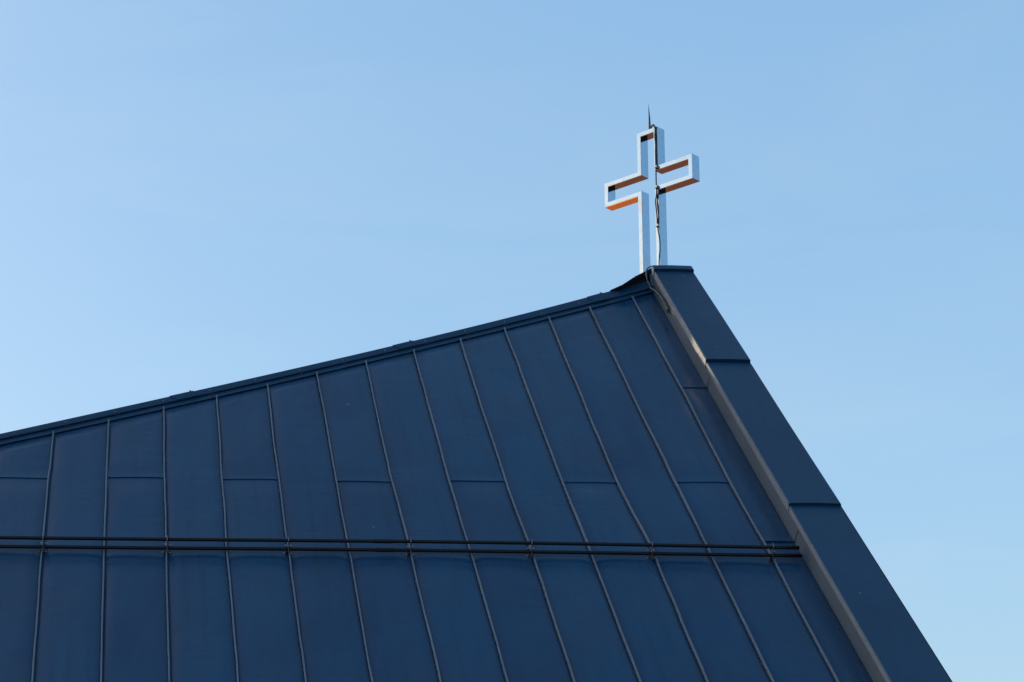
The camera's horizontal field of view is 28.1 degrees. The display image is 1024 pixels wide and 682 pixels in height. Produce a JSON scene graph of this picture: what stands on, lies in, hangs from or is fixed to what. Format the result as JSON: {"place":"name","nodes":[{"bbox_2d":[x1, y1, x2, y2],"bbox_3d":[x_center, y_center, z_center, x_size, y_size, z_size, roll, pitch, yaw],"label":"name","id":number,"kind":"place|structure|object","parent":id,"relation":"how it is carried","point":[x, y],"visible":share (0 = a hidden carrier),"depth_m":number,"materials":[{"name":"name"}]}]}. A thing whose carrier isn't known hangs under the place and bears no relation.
{"place":"outdoors","nodes":[
{"label":"outdoors","id":0,"kind":"place"},
{"bbox_2d":[0,0,1023,681],"label":"sky","id":1,"kind":"structure","parent":0,"point":[195,195],"materials":[{"name":"blue"}]},
{"label":"ground","id":2,"kind":"structure","parent":0,"visible":0},
{"bbox_2d":[0,265,951,681],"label":"church building","id":3,"kind":"structure","parent":2,"relation":"on","point":[632,411],"depth_m":18.72,"materials":[{"name":"blue paint"}]},
{"bbox_2d":[0,534,801,562],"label":"snow guard","id":4,"kind":"object","parent":3,"relation":"attached to","point":[290,548],"visible":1,"depth_m":18.20,"materials":[{"name":"paint"}]},
{"bbox_2d":[604,104,699,273],"bbox_3d":[1.686,-1.753,24.729,1.360,2.435,0.141,-16,-25,40],"label":"roof cross","id":5,"kind":"object","parent":3,"relation":"on","point":[691,161],"visible":0.89,"depth_m":24.68,"materials":[{"name":"metal"}]},
{"bbox_2d":[650,124,660,264],"bbox_3d":[1.708,-1.719,24.611,0.046,1.943,0.207,8,-20,-22],"label":"conductor cable","id":6,"kind":"object","parent":5,"relation":"attached to","point":[656,186],"visible":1,"depth_m":24.57,"materials":[{"name":"metal"}]},
{"bbox_2d":[645,266,670,313],"bbox_3d":[1.667,-0.593,23.351,0.114,0.806,0.643,4,-19,-12],"label":"earthing wire","id":7,"kind":"object","parent":3,"relation":"attached to","point":[668,308],"visible":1,"depth_m":23.33,"materials":[{"name":"metal"}]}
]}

